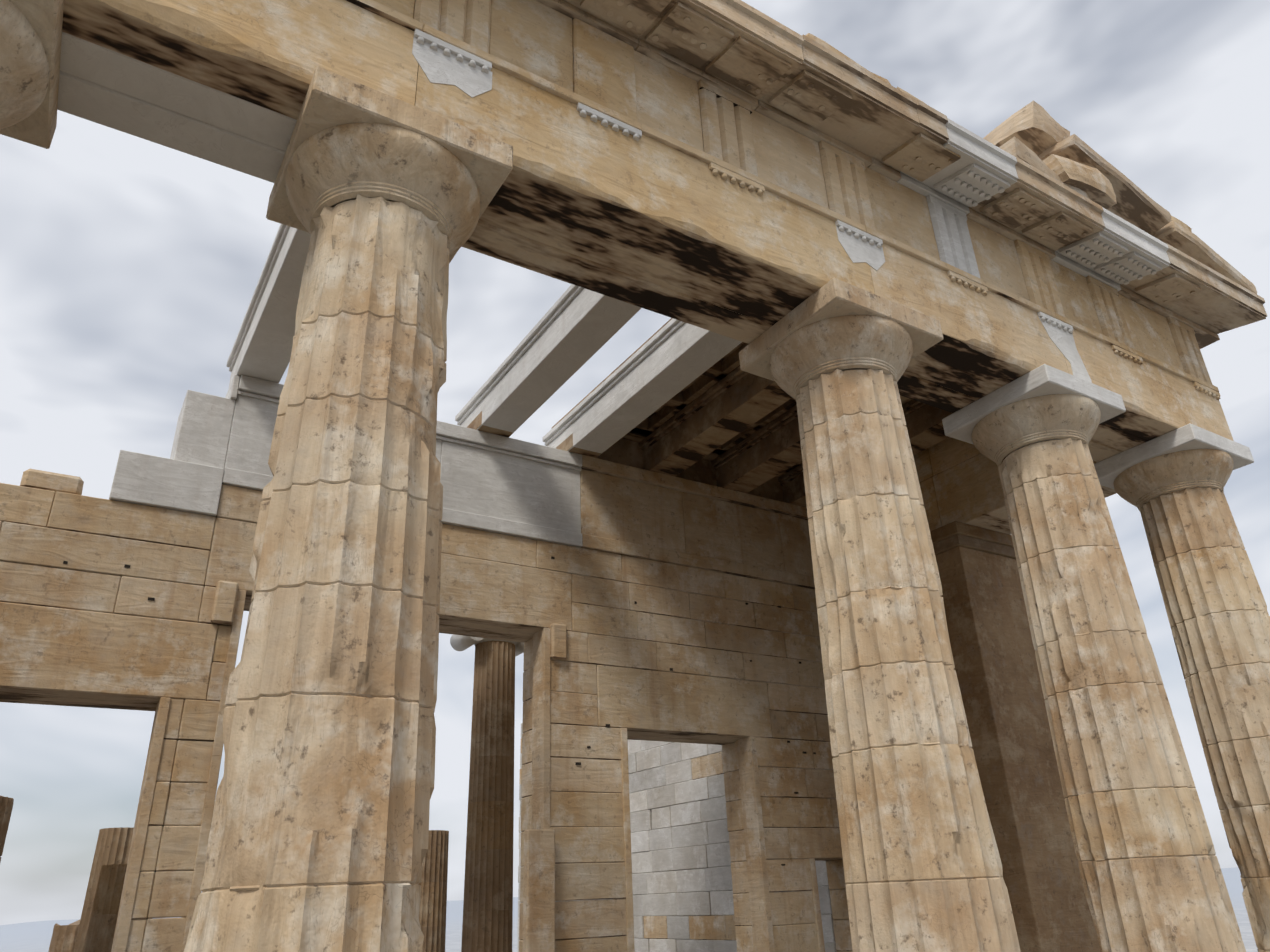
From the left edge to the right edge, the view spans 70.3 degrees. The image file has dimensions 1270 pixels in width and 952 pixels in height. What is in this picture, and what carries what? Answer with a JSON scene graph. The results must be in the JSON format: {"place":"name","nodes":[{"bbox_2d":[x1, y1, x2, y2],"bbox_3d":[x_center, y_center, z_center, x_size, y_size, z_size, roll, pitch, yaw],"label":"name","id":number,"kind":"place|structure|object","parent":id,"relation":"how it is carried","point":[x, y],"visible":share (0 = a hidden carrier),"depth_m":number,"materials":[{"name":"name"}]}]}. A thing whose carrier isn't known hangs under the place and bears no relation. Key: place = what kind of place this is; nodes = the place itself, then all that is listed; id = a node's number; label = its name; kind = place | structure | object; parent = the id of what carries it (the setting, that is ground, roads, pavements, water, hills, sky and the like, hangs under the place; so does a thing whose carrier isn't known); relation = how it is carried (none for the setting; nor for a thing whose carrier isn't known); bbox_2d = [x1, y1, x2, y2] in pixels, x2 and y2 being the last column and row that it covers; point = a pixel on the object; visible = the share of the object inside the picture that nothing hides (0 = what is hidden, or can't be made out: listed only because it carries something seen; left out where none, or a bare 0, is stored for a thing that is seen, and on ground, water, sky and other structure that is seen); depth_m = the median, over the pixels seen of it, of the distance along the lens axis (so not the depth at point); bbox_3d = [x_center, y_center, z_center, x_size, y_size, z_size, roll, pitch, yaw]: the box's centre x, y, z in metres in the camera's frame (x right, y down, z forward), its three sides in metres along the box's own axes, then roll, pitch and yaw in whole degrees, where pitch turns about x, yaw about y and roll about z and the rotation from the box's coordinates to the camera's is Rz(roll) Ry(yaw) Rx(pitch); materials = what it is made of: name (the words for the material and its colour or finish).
{"place":"outdoors","nodes":[
{"label":"outdoors","id":0,"kind":"place"},
{"bbox_2d":[0,867,1257,951],"bbox_3d":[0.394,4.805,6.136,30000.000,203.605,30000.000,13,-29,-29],"label":"hills","id":1,"kind":"structure","parent":0,"point":[36,936],"depth_m":3183.70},
{"bbox_3d":[-5.159,10.458,13.475,22.600,1.998,24.700,13,-29,-29],"label":"stylobate","id":2,"kind":"object","parent":1,"relation":"on","visible":0},
{"bbox_2d":[0,796,13,861],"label":"stub","id":3,"kind":"object","parent":2,"relation":"on","point":[6,805],"visible":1,"depth_m":14.21,"materials":[{"name":"stone"}]},
{"bbox_2d":[0,0,63,148],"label":"column","id":4,"kind":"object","parent":2,"relation":"on","point":[30,41],"visible":1,"depth_m":6.45,"materials":[{"name":"stone"}]},
{"bbox_2d":[48,920,79,951],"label":"stub","id":5,"kind":"object","parent":2,"relation":"on","point":[63,938],"visible":0.35,"depth_m":21.21,"materials":[{"name":"stone"}]},
{"bbox_2d":[74,827,133,951],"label":"column","id":6,"kind":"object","parent":2,"relation":"on","point":[113,845],"visible":0.33,"depth_m":15.05,"materials":[{"name":"stone"}]},
{"bbox_2d":[84,864,151,951],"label":"column","id":7,"kind":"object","parent":2,"relation":"on","point":[102,925],"visible":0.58,"depth_m":13.00,"materials":[{"name":"stone"}]},
{"bbox_2d":[184,66,512,951],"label":"column","id":8,"kind":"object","parent":2,"relation":"on","point":[318,832],"visible":1,"depth_m":6.01,"materials":[{"name":"stone"}]},
{"bbox_2d":[0,455,852,951],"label":"wall","id":9,"kind":"structure","parent":2,"relation":"on","point":[664,607],"depth_m":14.85,"materials":[{"name":"stone"}]},
{"bbox_2d":[109,29,1170,547],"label":"restored marble blocks","id":10,"kind":"structure","parent":9,"relation":"on","point":[503,485],"depth_m":13.57,"materials":[{"name":"white stone"}]},
{"bbox_2d":[466,318,952,506],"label":"beams","id":11,"kind":"structure","parent":9,"relation":"on","point":[725,421],"depth_m":17.03,"materials":[{"name":"stone"}]},
{"bbox_2d":[419,830,448,951],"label":"column","id":12,"kind":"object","parent":2,"relation":"on","point":[433,906],"visible":0.54,"depth_m":18.36,"materials":[{"name":"stone"}]},
{"bbox_2d":[461,640,514,951],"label":"column","id":13,"kind":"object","parent":2,"relation":"on","point":[487,924],"visible":1,"depth_m":16.52,"materials":[{"name":"stone"}]},
{"bbox_2d":[450,635,523,656],"bbox_3d":[-2.810,3.231,18.172,1.572,0.520,0.986,13,-29,-29],"label":"ionic capital","id":14,"kind":"object","parent":13,"relation":"on","point":[460,643],"visible":0.19,"depth_m":17.84,"materials":[{"name":"grey stone"}]},
{"bbox_2d":[517,723,839,951],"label":"stone block wall","id":15,"kind":"structure","parent":2,"relation":"on","point":[682,878],"depth_m":21.57,"materials":[{"name":"stone"}]},
{"bbox_2d":[739,278,1020,951],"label":"column","id":16,"kind":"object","parent":2,"relation":"on","point":[922,863],"visible":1,"depth_m":8.68,"materials":[{"name":"stone"}]},
{"bbox_2d":[930,521,1100,951],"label":"side walls","id":17,"kind":"structure","parent":2,"relation":"on","point":[994,657],"depth_m":15.19,"materials":[{"name":"stone"}]},
{"bbox_2d":[913,437,1115,534],"bbox_3d":[-1.899,-1.669,13.459,21.620,2.630,7.335,13,-29,-29],"label":"architrave","id":18,"kind":"object","parent":17,"relation":"on","point":[959,480],"visible":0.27,"depth_m":16.75,"materials":[{"name":"stone"}]},
{"bbox_2d":[942,364,1245,951],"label":"column","id":19,"kind":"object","parent":2,"relation":"on","point":[1151,876],"visible":1,"depth_m":10.47,"materials":[{"name":"stone"}]},
{"bbox_2d":[1094,423,1269,951],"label":"column","id":20,"kind":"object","parent":2,"relation":"on","point":[1170,485],"visible":1,"depth_m":12.74,"materials":[{"name":"stone"}]},
{"bbox_2d":[0,0,1269,924],"label":"sky","id":21,"kind":"structure","parent":0,"point":[131,266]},
{"bbox_3d":[-7.968,-0.221,2.830,1.680,8.530,1.680,13,-29,-29],"label":"doric column","id":22,"kind":"object","parent":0,"visible":0},
{"bbox_2d":[57,0,1233,461],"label":"entablature","id":23,"kind":"structure","parent":22,"relation":"on","point":[703,204],"depth_m":9.24,"materials":[{"name":"stone"}]},
{"bbox_2d":[536,0,1266,348],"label":"cornice","id":24,"kind":"structure","parent":23,"relation":"on","point":[770,68],"depth_m":10.71,"materials":[{"name":"stone"}]},
{"bbox_2d":[805,33,1256,293],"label":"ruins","id":25,"kind":"object","parent":24,"relation":"on","point":[1033,133],"visible":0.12,"depth_m":13.58,"materials":[{"name":"stone"}]}
]}

